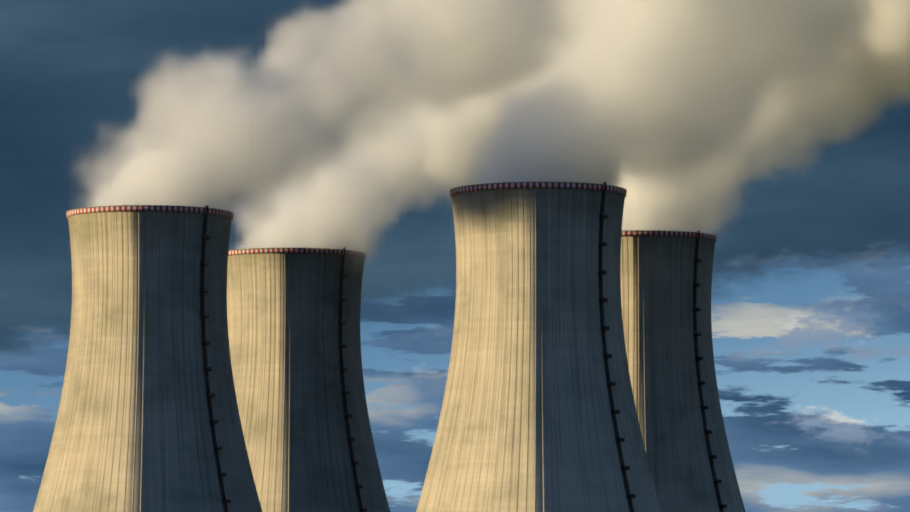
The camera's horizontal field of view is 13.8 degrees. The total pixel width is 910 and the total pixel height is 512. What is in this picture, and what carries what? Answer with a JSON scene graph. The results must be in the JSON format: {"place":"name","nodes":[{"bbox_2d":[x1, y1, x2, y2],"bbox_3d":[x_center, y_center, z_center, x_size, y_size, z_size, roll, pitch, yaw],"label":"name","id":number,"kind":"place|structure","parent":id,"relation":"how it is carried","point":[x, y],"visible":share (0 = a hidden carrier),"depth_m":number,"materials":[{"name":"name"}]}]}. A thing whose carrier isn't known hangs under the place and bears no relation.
{"place":"outdoors","nodes":[
{"label":"outdoors","id":0,"kind":"place"},
{"bbox_2d":[0,0,909,511],"label":"sky","id":1,"kind":"structure","parent":0,"point":[778,131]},
{"bbox_3d":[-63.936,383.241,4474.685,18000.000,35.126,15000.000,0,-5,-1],"label":"field","id":2,"kind":"structure","parent":0,"visible":0},
{"bbox_2d":[33,205,261,511],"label":"cooling tower","id":3,"kind":"structure","parent":2,"relation":"on","point":[148,418],"depth_m":1348.68,"materials":[{"name":"concrete"}]},
{"bbox_2d":[227,247,389,511],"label":"cooling tower","id":4,"kind":"structure","parent":2,"relation":"on","point":[294,341],"depth_m":1523.12,"materials":[{"name":"concrete"}]},
{"bbox_2d":[416,182,660,511],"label":"cooling tower","id":5,"kind":"structure","parent":2,"relation":"on","point":[538,413],"depth_m":1268.60,"materials":[{"name":"concrete"}]},
{"bbox_2d":[620,230,745,511],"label":"cooling tower","id":6,"kind":"structure","parent":2,"relation":"on","point":[666,311],"depth_m":1446.95,"materials":[{"name":"concrete"}]}
]}

